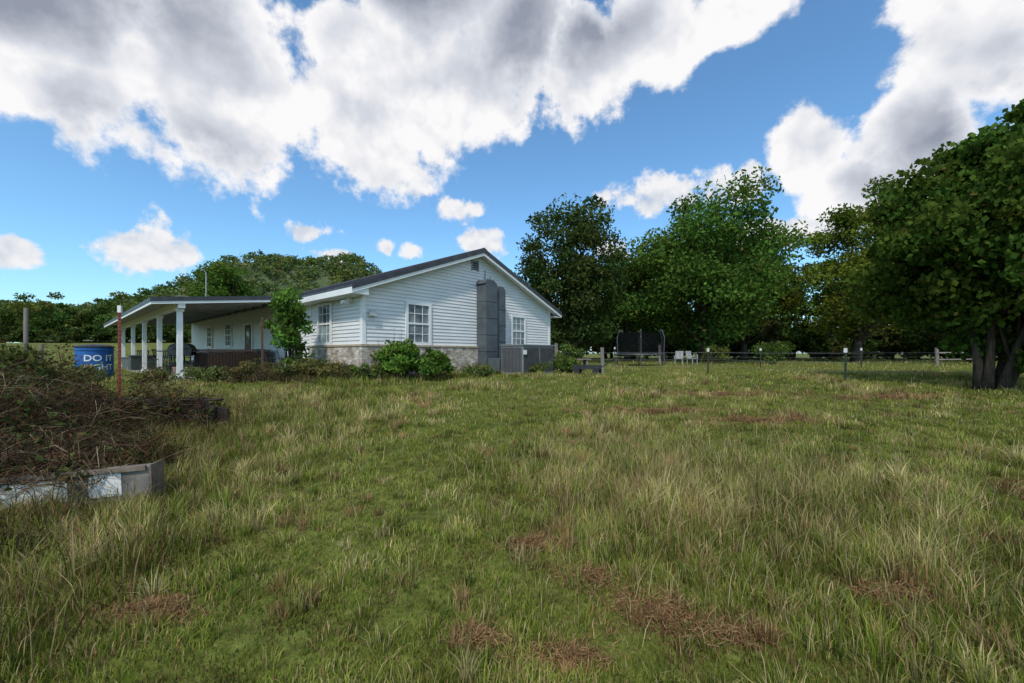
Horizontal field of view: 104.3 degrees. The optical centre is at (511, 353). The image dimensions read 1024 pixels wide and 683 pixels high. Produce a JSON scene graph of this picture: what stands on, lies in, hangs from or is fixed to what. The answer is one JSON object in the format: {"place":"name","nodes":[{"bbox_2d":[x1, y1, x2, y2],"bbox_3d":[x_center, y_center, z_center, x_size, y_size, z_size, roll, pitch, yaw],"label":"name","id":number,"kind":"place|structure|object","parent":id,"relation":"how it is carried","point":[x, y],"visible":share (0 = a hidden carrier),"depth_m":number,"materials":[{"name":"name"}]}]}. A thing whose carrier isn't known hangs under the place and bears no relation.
{"place":"outdoors","nodes":[
{"label":"outdoors","id":0,"kind":"place"},
{"bbox_2d":[109,302,269,325],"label":"porch ceiling","id":1,"kind":"structure","parent":0,"point":[196,311],"depth_m":16.59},
{"bbox_2d":[8,262,558,353],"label":"hill","id":2,"kind":"structure","parent":0,"point":[322,279],"depth_m":230.87,"materials":[{"name":"green plant"}]},
{"bbox_2d":[0,249,382,329],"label":"hillside trees","id":3,"kind":"object","parent":2,"relation":"on","point":[333,262],"visible":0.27,"depth_m":233.43,"materials":[{"name":"green plant"}]},
{"bbox_2d":[0,343,1023,682],"bbox_3d":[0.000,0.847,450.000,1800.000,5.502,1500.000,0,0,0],"label":"ground","id":4,"kind":"structure","parent":0,"point":[408,599],"depth_m":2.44,"materials":[{"name":"green plant"}]},
{"bbox_2d":[23,308,28,351],"bbox_3d":[-17.096,-0.272,14.001,0.127,2.651,0.128,0,0,0],"label":"wooden post","id":5,"kind":"object","parent":4,"relation":"on","point":[25,328],"visible":0.6,"depth_m":13.96,"materials":[{"name":"grey wood"}]},
{"bbox_2d":[0,343,58,384],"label":"bramble bush","id":6,"kind":"object","parent":4,"relation":"on","point":[7,357],"visible":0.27,"depth_m":6.25,"materials":[{"name":"green plant"}]},
{"bbox_2d":[0,362,59,405],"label":"bramble bush","id":7,"kind":"object","parent":4,"relation":"on","point":[37,373],"visible":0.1,"depth_m":5.53,"materials":[{"name":"green plant"}]},
{"bbox_2d":[39,344,43,363],"bbox_3d":[-25.997,0.242,22.000,0.166,1.503,0.168,0,0,0],"label":"wooden fence post","id":8,"kind":"object","parent":4,"relation":"on","point":[41,346],"visible":0.33,"depth_m":21.96,"materials":[{"name":"grey wood"}]},
{"bbox_2d":[0,391,98,439],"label":"bramble bush","id":9,"kind":"object","parent":4,"relation":"on","point":[18,414],"visible":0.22,"depth_m":4.43,"materials":[{"name":"green plant"}]},
{"bbox_2d":[0,340,105,390],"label":"bramble bush","id":10,"kind":"object","parent":4,"relation":"on","point":[32,351],"visible":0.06,"depth_m":7.25,"materials":[{"name":"green plant"}]},
{"bbox_2d":[0,481,109,584],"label":"grass","id":11,"kind":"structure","parent":4,"relation":"on","point":[21,536],"depth_m":2.71,"materials":[{"name":"plant"}]},
{"bbox_2d":[0,331,122,401],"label":"dead brush pile","id":12,"kind":"object","parent":4,"relation":"on","point":[72,372],"visible":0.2,"depth_m":6.69,"materials":[{"name":"brown plant"}]},
{"bbox_2d":[0,387,140,517],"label":"dead brush pile","id":13,"kind":"object","parent":4,"relation":"on","point":[47,463],"visible":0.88,"depth_m":3.29,"materials":[{"name":"brown plant"}]},
{"bbox_2d":[1,459,164,514],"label":"beam rim","id":14,"kind":"object","parent":4,"relation":"on","point":[156,472],"visible":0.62,"depth_m":3.37,"materials":[{"name":"grey concrete"}]},
{"bbox_2d":[0,473,121,507],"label":"white paint","id":15,"kind":"object","parent":14,"relation":"attached to","point":[99,487],"visible":0.61,"depth_m":3.31,"materials":[{"name":"white paint"}]},
{"bbox_2d":[1,463,151,509],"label":"beam","id":16,"kind":"structure","parent":14,"relation":"attached to","point":[142,479],"depth_m":3.38,"materials":[{"name":"grey concrete"}]},
{"bbox_2d":[57,361,114,380],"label":"weed clump","id":17,"kind":"object","parent":4,"relation":"on","point":[93,367],"visible":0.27,"depth_m":12.24,"materials":[{"name":"green plant"}]},
{"bbox_2d":[73,344,114,377],"bbox_3d":[-15.200,0.280,14.500,1.060,1.230,1.060,0,0,29],"label":"blue barrel","id":18,"kind":"object","parent":4,"relation":"on","point":[97,354],"visible":0.66,"depth_m":14.22,"materials":[{"name":"plastic"}]},
{"bbox_2d":[0,287,191,342],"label":"distant treeline","id":19,"kind":"object","parent":4,"relation":"on","point":[42,324],"visible":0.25,"depth_m":87.75,"materials":[{"name":"green plant"}]},
{"bbox_2d":[0,342,195,461],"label":"dead brush pile","id":20,"kind":"object","parent":4,"relation":"on","point":[111,418],"visible":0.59,"depth_m":4.59,"materials":[{"name":"brown plant"}]},
{"bbox_2d":[0,391,213,474],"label":"dead brush pile","id":21,"kind":"object","parent":4,"relation":"on","point":[130,445],"visible":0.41,"depth_m":4.10,"materials":[{"name":"brown plant"}]},
{"bbox_2d":[117,305,122,396],"bbox_3d":[-6.956,0.198,7.063,0.048,2.084,0.063,0,0,-23],"label":"red steel stake","id":22,"kind":"object","parent":4,"relation":"on","point":[119,309],"visible":0.82,"depth_m":7.05,"materials":[{"name":"red metal"}]},
{"bbox_2d":[56,397,229,427],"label":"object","id":23,"kind":"object","parent":4,"relation":"on","point":[225,415],"visible":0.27,"depth_m":5.82,"materials":[{"name":"brown wood"}]},
{"bbox_2d":[122,367,183,385],"bbox_3d":[-10.116,0.662,11.340,1.289,0.589,1.280,0,0,-35],"label":"weed clump","id":24,"kind":"object","parent":4,"relation":"on","point":[139,374],"visible":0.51,"depth_m":11.12,"materials":[{"name":"green plant"}]},
{"bbox_2d":[62,349,249,438],"bbox_3d":[-5.449,0.942,5.678,3.519,2.270,1.824,0,0,0],"label":"dead brush pile","id":25,"kind":"object","parent":4,"relation":"on","point":[169,397],"visible":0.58,"depth_m":5.67,"materials":[{"name":"brown plant"}]},
{"bbox_2d":[121,368,240,379],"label":"porch slab","id":26,"kind":"structure","parent":4,"relation":"on","point":[165,369],"depth_m":17.90,"materials":[{"name":"concrete"}]},
{"bbox_2d":[104,300,269,378],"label":"porch posts and beam","id":27,"kind":"object","parent":4,"relation":"on","point":[177,307],"visible":0.66,"depth_m":14.68,"materials":[{"name":"white wood"}]},
{"bbox_2d":[121,357,127,367],"bbox_3d":[-20.592,0.512,21.860,0.836,0.616,1.056,0,0,22],"label":"storage bin","id":28,"kind":"object","parent":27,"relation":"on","point":[124,362],"visible":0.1,"depth_m":21.41,"materials":[{"name":"plastic"}]},
{"bbox_2d":[127,355,162,369],"bbox_3d":[-18.175,0.456,19.763,0.988,0.728,1.248,0,0,40],"label":"storage bin","id":29,"kind":"object","parent":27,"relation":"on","point":[133,359],"visible":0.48,"depth_m":19.27,"materials":[{"name":"plastic"}]},
{"bbox_2d":[147,350,167,369],"bbox_3d":[-17.080,0.330,19.268,0.610,0.980,0.670,0,0,-11],"label":"patio chair","id":30,"kind":"object","parent":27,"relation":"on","point":[156,361],"visible":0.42,"depth_m":19.46,"materials":[{"name":"metal"}]},
{"bbox_2d":[151,349,175,372],"bbox_3d":[-14.009,0.330,16.084,0.670,0.980,0.610,0,0,-13],"label":"patio chair","id":31,"kind":"object","parent":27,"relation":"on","point":[162,359],"visible":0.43,"depth_m":15.93,"materials":[{"name":"metal"}]},
{"bbox_2d":[156,343,199,371],"bbox_3d":[-12.325,0.220,14.866,1.400,1.200,0.564,0,0,-20],"label":"barbecue grill","id":32,"kind":"object","parent":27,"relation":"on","point":[189,349],"visible":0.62,"depth_m":14.74,"materials":[{"name":"black metal"}]},
{"bbox_2d":[170,355,191,371],"bbox_3d":[-14.359,0.330,17.241,0.670,0.980,0.610,0,0,33],"label":"patio chair","id":33,"kind":"object","parent":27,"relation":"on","point":[173,359],"visible":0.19,"depth_m":17.18,"materials":[{"name":"metal"}]},
{"bbox_2d":[172,362,193,373],"bbox_3d":[-13.013,0.596,15.947,0.768,0.448,0.608,0,0,-13],"label":"storage bin","id":34,"kind":"object","parent":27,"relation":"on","point":[185,364],"visible":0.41,"depth_m":15.71,"materials":[{"name":"plastic"}]},
{"bbox_2d":[173,367,197,376],"bbox_3d":[-11.301,0.652,13.800,0.576,0.336,0.456,0,0,3],"label":"storage bin","id":35,"kind":"object","parent":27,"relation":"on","point":[174,369],"visible":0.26,"depth_m":13.61,"materials":[{"name":"plastic"}]},
{"bbox_2d":[103,296,274,325],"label":"porch metal roof","id":36,"kind":"structure","parent":27,"relation":"on","point":[196,298],"depth_m":13.15,"materials":[{"name":"grey metal"}]},
{"bbox_2d":[196,349,270,374],"bbox_3d":[-11.008,0.335,15.664,2.080,0.970,2.080,0,0,41],"label":"hot tub","id":37,"kind":"object","parent":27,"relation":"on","point":[230,358],"visible":0.57,"depth_m":14.80,"materials":[{"name":"brown wood"}]},
{"bbox_2d":[256,349,281,366],"bbox_3d":[-9.162,0.330,15.036,0.610,0.980,0.670,0,0,31],"label":"patio chair","id":38,"kind":"object","parent":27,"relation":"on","point":[264,356],"visible":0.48,"depth_m":14.82,"materials":[{"name":"metal"}]},
{"bbox_2d":[142,387,238,421],"bbox_3d":[-4.809,0.863,6.137,0.966,0.669,1.074,0,0,7],"label":"bramble bush","id":39,"kind":"object","parent":4,"relation":"on","point":[221,402],"visible":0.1,"depth_m":6.24,"materials":[{"name":"green plant"}]},
{"bbox_2d":[180,364,231,382],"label":"weed clump","id":40,"kind":"object","parent":4,"relation":"on","point":[210,374],"visible":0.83,"depth_m":11.52,"materials":[{"name":"green plant"}]},
{"bbox_2d":[183,259,260,296],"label":"cottonwood tree","id":41,"kind":"object","parent":4,"relation":"on","point":[230,284],"visible":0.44,"depth_m":66.08,"materials":[{"name":"green plant"}]},
{"bbox_2d":[218,357,282,381],"bbox_3d":[-7.470,0.482,11.391,1.537,0.768,1.624,0,0,0],"label":"weed clump","id":42,"kind":"object","parent":4,"relation":"on","point":[245,367],"visible":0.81,"depth_m":11.28,"materials":[{"name":"green plant"}]},
{"bbox_2d":[261,318,262,379],"bbox_3d":[-7.159,0.003,11.421,0.060,2.050,0.074,0,0,-23],"label":"rusty stake","id":43,"kind":"object","parent":4,"relation":"on","point":[261,345],"visible":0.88,"depth_m":11.39,"materials":[{"name":"brown metal"}]},
{"bbox_2d":[259,285,315,370],"bbox_3d":[-6.857,-0.908,12.268,1.581,3.449,1.480,0,0,-35],"label":"sapling bush","id":44,"kind":"object","parent":4,"relation":"on","point":[288,311],"visible":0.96,"depth_m":12.02,"materials":[{"name":"green plant"}]},
{"bbox_2d":[269,356,331,379],"bbox_3d":[-6.156,0.459,11.550,1.652,0.798,1.435,0,0,27],"label":"weed clump","id":45,"kind":"object","parent":4,"relation":"on","point":[300,364],"visible":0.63,"depth_m":11.41,"materials":[{"name":"green plant"}]},
{"bbox_2d":[216,357,408,383],"bbox_3d":[-5.733,0.939,11.383,6.281,1.776,2.349,0,0,0],"label":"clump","id":46,"kind":"object","parent":4,"relation":"on","point":[266,375],"visible":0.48,"depth_m":11.11,"materials":[{"name":"plant"}]},
{"bbox_2d":[314,360,358,380],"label":"weed clump","id":47,"kind":"object","parent":4,"relation":"on","point":[332,369],"visible":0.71,"depth_m":11.07,"materials":[{"name":"green plant"}]},
{"bbox_2d":[348,362,387,380],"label":"weed clump","id":48,"kind":"object","parent":4,"relation":"on","point":[377,370],"visible":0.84,"depth_m":11.06,"materials":[{"name":"green plant"}]},
{"bbox_2d":[370,331,421,377],"bbox_3d":[-3.190,0.047,11.657,1.558,1.618,1.665,0,0,43],"label":"pokeweed bush","id":49,"kind":"object","parent":4,"relation":"on","point":[399,357],"visible":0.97,"depth_m":11.36,"materials":[{"name":"green plant"}]},
{"bbox_2d":[410,346,456,379],"bbox_3d":[-2.394,0.307,12.017,1.283,1.106,1.510,0,0,37],"label":"pokeweed bush","id":50,"kind":"object","parent":4,"relation":"on","point":[435,363],"visible":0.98,"depth_m":11.81,"materials":[{"name":"green plant"}]},
{"bbox_2d":[460,362,496,376],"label":"weed clump","id":51,"kind":"object","parent":4,"relation":"on","point":[482,370],"visible":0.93,"depth_m":12.68,"materials":[{"name":"green plant"}]},
{"bbox_2d":[500,344,553,374],"bbox_3d":[0.586,0.340,14.608,1.200,1.300,1.960,0,0,41],"label":"air conditioner unit","id":52,"kind":"object","parent":4,"relation":"on","point":[517,358],"visible":0.81,"depth_m":13.97,"materials":[{"name":"grey paint"}]},
{"bbox_2d":[528,361,552,373],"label":"weed clump","id":53,"kind":"object","parent":4,"relation":"on","point":[534,368],"visible":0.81,"depth_m":13.89,"materials":[{"name":"green plant"}]},
{"bbox_2d":[554,343,557,366],"bbox_3d":[1.953,0.258,17.600,0.166,1.403,0.168,0,0,0],"label":"wooden fence post","id":54,"kind":"object","parent":4,"relation":"on","point":[556,347],"visible":0.44,"depth_m":17.54,"materials":[{"name":"grey wood"}]},
{"bbox_2d":[553,352,580,372],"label":"weed clump","id":55,"kind":"object","parent":4,"relation":"on","point":[568,362],"visible":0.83,"depth_m":15.34,"materials":[{"name":"green plant"}]},
{"bbox_2d":[553,341,584,364],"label":"weed clump","id":56,"kind":"object","parent":4,"relation":"on","point":[569,350],"visible":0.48,"depth_m":18.41,"materials":[{"name":"green plant"}]},
{"bbox_2d":[511,193,631,351],"bbox_3d":[4.319,-5.715,31.286,9.268,13.320,9.146,0,0,0],"label":"pecan tree","id":57,"kind":"object","parent":4,"relation":"on","point":[575,284],"visible":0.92,"depth_m":29.29,"materials":[{"name":"green plant"}]},
{"bbox_2d":[553,359,590,370],"bbox_3d":[2.501,0.477,16.795,1.600,0.490,0.490,0,0,-11],"label":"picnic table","id":58,"kind":"object","parent":4,"relation":"on","point":[585,361],"visible":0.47,"depth_m":16.73,"materials":[{"name":"grey wood"}]},
{"bbox_2d":[572,358,614,373],"bbox_3d":[2.994,0.462,14.525,1.510,0.611,0.720,0,0,17],"label":"garden cart","id":59,"kind":"object","parent":4,"relation":"on","point":[577,369],"visible":0.86,"depth_m":14.34,"materials":[{"name":"black metal"}]},
{"bbox_2d":[600,347,603,373],"bbox_3d":[3.353,0.381,14.800,0.146,1.203,0.148,0,0,0],"label":"wooden fence post","id":60,"kind":"object","parent":4,"relation":"on","point":[602,357],"visible":0.79,"depth_m":14.75,"materials":[{"name":"grey wood"}]},
{"bbox_2d":[589,237,665,360],"bbox_3d":[10.740,-5.119,38.186,9.128,12.132,8.904,0,0,34],"label":"ash tree","id":61,"kind":"object","parent":4,"relation":"on","point":[631,324],"visible":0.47,"depth_m":36.69,"materials":[{"name":"green plant"}]},
{"bbox_2d":[615,329,665,365],"bbox_3d":[7.900,-0.332,24.600,3.191,2.187,3.179,0,0,0],"label":"trampoline","id":62,"kind":"object","parent":4,"relation":"on","point":[640,354],"visible":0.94,"depth_m":23.55,"materials":[{"name":"metal"}]},
{"bbox_2d":[658,345,660,363],"bbox_3d":[10.003,0.186,27.000,0.166,1.503,0.168,0,0,0],"label":"wooden fence post","id":63,"kind":"object","parent":4,"relation":"on","point":[659,352],"visible":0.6,"depth_m":26.94,"materials":[{"name":"grey wood"}]},
{"bbox_2d":[674,351,683,358],"bbox_3d":[10.932,0.296,26.049,0.549,0.882,0.603,0,0,29],"label":"garden chair","id":64,"kind":"object","parent":4,"relation":"on","point":[681,352],"visible":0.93,"depth_m":26.20,"materials":[{"name":"white plastic"}]},
{"bbox_2d":[685,351,697,364],"bbox_3d":[11.881,0.297,26.356,0.549,0.882,0.603,0,0,-23],"label":"garden chair","id":65,"kind":"object","parent":4,"relation":"on","point":[689,356],"visible":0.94,"depth_m":26.40,"materials":[{"name":"white plastic"}]},
{"bbox_2d":[707,348,708,373],"bbox_3d":[7.244,0.391,14.715,0.051,1.160,0.066,0,0,-23],"label":"steel fence post","id":66,"kind":"object","parent":4,"relation":"on","point":[707,361],"visible":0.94,"depth_m":14.70,"materials":[{"name":"metal"}]},
{"bbox_2d":[700,345,730,363],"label":"weed clump","id":67,"kind":"object","parent":4,"relation":"on","point":[718,351],"visible":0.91,"depth_m":27.85,"materials":[{"name":"green plant"}]},
{"bbox_2d":[620,165,813,361],"bbox_3d":[15.970,-6.156,32.930,13.875,14.166,13.986,0,0,41],"label":"maple tree","id":68,"kind":"object","parent":4,"relation":"on","point":[699,260],"visible":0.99,"depth_m":29.97,"materials":[{"name":"green plant"}]},
{"bbox_2d":[529,233,960,358],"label":"woodland","id":69,"kind":"object","parent":4,"relation":"on","point":[783,319],"visible":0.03,"depth_m":51.19,"materials":[{"name":"green plant"}]},
{"bbox_2d":[684,238,811,360],"bbox_3d":[23.175,-5.520,39.855,11.720,12.915,11.906,0,0,0],"label":"oak tree","id":70,"kind":"object","parent":4,"relation":"on","point":[744,349],"visible":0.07,"depth_m":38.54,"materials":[{"name":"green plant"}]},
{"bbox_2d":[749,339,795,363],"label":"weed clump","id":71,"kind":"object","parent":4,"relation":"on","point":[774,354],"visible":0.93,"depth_m":26.74,"materials":[{"name":"green plant"}]},
{"bbox_2d":[550,307,1001,359],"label":"understory brush","id":72,"kind":"object","parent":4,"relation":"on","point":[914,345],"visible":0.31,"depth_m":43.70,"materials":[{"name":"green plant"}]},
{"bbox_2d":[560,352,996,372],"bbox_3d":[13.774,0.236,17.450,23.654,0.611,13.106,0,0,0],"label":"wire fence","id":73,"kind":"object","parent":4,"relation":"on","point":[777,361],"visible":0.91,"depth_m":14.71,"materials":[{"name":"metal"}]},
{"bbox_2d":[772,174,906,361],"bbox_3d":[28.386,-6.644,32.987,11.675,15.259,12.407,0,0,0],"label":"oak tree","id":74,"kind":"object","parent":4,"relation":"on","point":[849,222],"visible":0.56,"depth_m":32.83,"materials":[{"name":"green plant"}]},
{"bbox_2d":[844,348,846,379],"bbox_3d":[9.394,0.431,11.215,0.051,1.160,0.066,0,0,-23],"label":"steel fence post","id":75,"kind":"object","parent":4,"relation":"on","point":[845,364],"visible":0.94,"depth_m":11.21,"materials":[{"name":"metal"}]},
{"bbox_2d":[843,98,1023,390],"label":"redbud tree","id":76,"kind":"object","parent":4,"relation":"on","point":[949,242],"visible":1,"depth_m":9.66,"materials":[{"name":"green plant"}]},
{"bbox_2d":[935,348,938,365],"bbox_3d":[25.603,0.306,24.000,0.186,1.303,0.189,0,0,0],"label":"wooden fence post","id":77,"kind":"object","parent":4,"relation":"on","point":[936,357],"visible":0.65,"depth_m":23.95,"materials":[{"name":"grey wood"}]},
{"bbox_2d":[912,298,1016,362],"bbox_3d":[36.303,-5.922,30.806,10.682,13.750,11.223,0,0,0],"label":"oak tree","id":78,"kind":"object","parent":4,"relation":"on","point":[969,361],"depth_m":31.04,"materials":[{"name":"green plant"}]},
{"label":"walls","id":79,"kind":"object","parent":4,"relation":"on","visible":0},
{"bbox_2d":[206,326,212,347],"bbox_3d":[-17.260,-0.920,22.726,1.180,1.220,0.055,0,0,41],"label":"porch window frame","id":80,"kind":"object","parent":79,"relation":"attached to","point":[211,337],"visible":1,"depth_m":22.61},
{"bbox_2d":[208,328,209,345],"bbox_3d":[-17.246,-0.925,22.742,1.040,1.090,0.010,0,0,41],"label":"porch window glass","id":81,"kind":"object","parent":80,"relation":"in","point":[208,336],"visible":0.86,"depth_m":22.87,"materials":[{"name":"clear glass"}]},
{"bbox_2d":[224,323,231,346],"bbox_3d":[-14.465,-0.920,20.301,1.180,1.220,0.056,0,0,41],"label":"porch window frame","id":82,"kind":"object","parent":79,"relation":"attached to","point":[227,335],"visible":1,"depth_m":20.21,"materials":[{"name":"white plastic"}]},
{"bbox_2d":[226,325,230,344],"bbox_3d":[-14.451,-0.925,20.317,1.040,1.090,0.010,0,0,41],"label":"porch window glass","id":83,"kind":"object","parent":82,"relation":"in","point":[228,333],"visible":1,"depth_m":20.33,"materials":[{"name":"glass"}]},
{"bbox_2d":[244,322,252,348],"bbox_3d":[-12.063,-0.315,18.224,1.150,2.130,0.045,0,0,41],"label":"door frame","id":84,"kind":"object","parent":79,"relation":"attached to","point":[251,334],"visible":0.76,"depth_m":17.87,"materials":[{"name":"white wood"}]},
{"bbox_2d":[245,324,250,348],"bbox_3d":[-12.060,-0.275,18.228,0.950,2.050,0.034,0,0,41],"label":"front door","id":85,"kind":"structure","parent":84,"relation":"attached to","point":[248,346],"depth_m":18.18,"materials":[{"name":"brown wood"}]},
{"bbox_2d":[246,328,249,344],"bbox_3d":[-12.075,-0.775,18.212,0.450,0.750,0.007,0,0,41],"label":"door glass","id":86,"kind":"object","parent":85,"relation":"attached to","point":[247,336],"visible":1,"depth_m":18.25,"materials":[{"name":"clear glass"}]},
{"bbox_2d":[191,296,359,364],"bbox_3d":[-12.588,-0.777,18.726,21.800,2.435,0.024,0,0,41],"label":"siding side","id":87,"kind":"object","parent":79,"relation":"attached to","point":[345,323],"visible":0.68,"depth_m":16.70,"materials":[{"name":"white plastic"}]},
{"bbox_2d":[317,302,331,344],"bbox_3d":[-6.183,-0.955,13.116,1.010,1.390,0.056,0,0,41],"label":"window frame","id":88,"kind":"object","parent":87,"relation":"attached to","point":[326,323],"visible":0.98,"depth_m":13.02,"materials":[{"name":"white plastic"}]},
{"bbox_2d":[319,305,328,342],"bbox_3d":[-6.168,-0.960,13.132,0.870,1.260,0.010,0,0,41],"label":"window glass","id":89,"kind":"object","parent":88,"relation":"in","point":[324,326],"visible":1,"depth_m":13.14,"materials":[{"name":"clear glass"}]},
{"bbox_2d":[341,298,352,303],"bbox_3d":[-4.883,-1.560,11.813,0.160,0.180,0.330,0,0,41],"label":"flood light","id":90,"kind":"object","parent":87,"relation":"attached to","point":[346,301],"visible":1,"depth_m":11.74,"materials":[{"name":"white plastic"}]},
{"bbox_2d":[191,346,359,369],"bbox_3d":[-12.603,0.475,18.707,21.802,1.350,0.084,0,0,41],"label":"brick wainscot side","id":91,"kind":"object","parent":79,"relation":"attached to","point":[345,354],"visible":0.21,"depth_m":12.41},
{"bbox_2d":[360,346,477,377],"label":"brick wainscot gable","id":92,"kind":"structure","parent":79,"relation":"attached to","point":[463,357],"depth_m":14.01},
{"bbox_2d":[309,344,477,347],"bbox_3d":[-2.611,-0.236,16.229,3.685,0.068,9.490,0,0,41],"label":"brick ledge","id":93,"kind":"object","parent":92,"relation":"on","point":[376,345],"visible":0.73,"depth_m":12.96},
{"bbox_2d":[294,253,561,318],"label":"soffit and fascia","id":94,"kind":"structure","parent":79,"relation":"attached to","point":[343,293],"depth_m":12.89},
{"bbox_2d":[184,248,561,323],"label":"metal roof","id":95,"kind":"structure","parent":94,"relation":"attached to","point":[362,281],"depth_m":14.08,"materials":[{"name":"grey metal"}]},
{"bbox_2d":[200,269,206,295],"bbox_3d":[-19.658,-3.725,25.379,0.070,3.251,0.329,0,0,41],"label":"service mast","id":96,"kind":"object","parent":95,"relation":"on","point":[205,282],"visible":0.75,"depth_m":25.45,"materials":[{"name":"grey metal"}]},
{"bbox_2d":[310,295,549,344],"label":"corner trim","id":97,"kind":"structure","parent":79,"relation":"attached to","point":[363,319],"depth_m":11.60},
{"bbox_2d":[366,257,548,345],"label":"siding gable","id":98,"kind":"structure","parent":79,"relation":"attached to","point":[449,293],"depth_m":14.05,"materials":[{"name":"white plastic"}]},
{"bbox_2d":[368,310,376,315],"bbox_3d":[-4.101,-1.180,11.723,0.120,0.160,0.200,0,0,41],"label":"electric box","id":99,"kind":"object","parent":98,"relation":"attached to","point":[372,312],"visible":1,"depth_m":11.68,"materials":[{"name":"white metal"}]},
{"bbox_2d":[405,301,431,344],"bbox_3d":[-3.041,-0.955,13.002,0.056,1.390,1.000,0,0,41],"label":"window frame","id":100,"kind":"object","parent":98,"relation":"attached to","point":[407,322],"visible":0.94,"depth_m":12.95,"materials":[{"name":"white plastic"}]},
{"bbox_2d":[409,304,428,342],"bbox_3d":[-3.057,-0.960,13.016,0.010,1.260,0.860,0,0,41],"label":"window glass","id":101,"kind":"object","parent":100,"relation":"in","point":[418,328],"visible":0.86,"depth_m":13.04,"materials":[{"name":"clear glass"}]},
{"bbox_2d":[471,259,478,271],"bbox_3d":[-1.384,-3.293,14.953,0.052,0.400,0.360,0,0,41],"label":"attic vent frame","id":102,"kind":"object","parent":98,"relation":"attached to","point":[472,264],"visible":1,"depth_m":14.89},
{"bbox_2d":[476,279,505,371],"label":"hvac ducts","id":103,"kind":"object","parent":98,"relation":"attached to","point":[491,316],"visible":0.9,"depth_m":14.91,"materials":[{"name":"grey metal"}]},
{"bbox_2d":[511,315,525,343],"bbox_3d":[0.281,-0.925,16.831,0.055,1.330,0.960,0,0,41],"label":"window frame","id":104,"kind":"object","parent":98,"relation":"attached to","point":[512,323],"visible":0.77,"depth_m":16.85,"materials":[{"name":"white plastic"}]},
{"bbox_2d":[513,317,523,343],"bbox_3d":[0.265,-0.930,16.846,0.010,1.200,0.820,0,0,41],"label":"window glass","id":105,"kind":"object","parent":104,"relation":"in","point":[516,327],"visible":0.64,"depth_m":16.85,"materials":[{"name":"clear glass"}]},
{"bbox_2d":[0,0,1023,353],"label":"sky","id":106,"kind":"structure","parent":0,"point":[143,143],"materials":[{"name":"blue"}]},
{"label":"wooden fence post","id":107,"kind":"object","parent":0,"visible":0},
{"bbox_2d":[938,352,971,359],"bbox_3d":[27.600,0.164,24.150,4.032,0.520,0.100,0,0,-7],"label":"rail fence","id":108,"kind":"object","parent":107,"relation":"attached to","point":[950,353],"visible":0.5,"depth_m":23.94,"materials":[{"name":"grey wood"}]}
]}

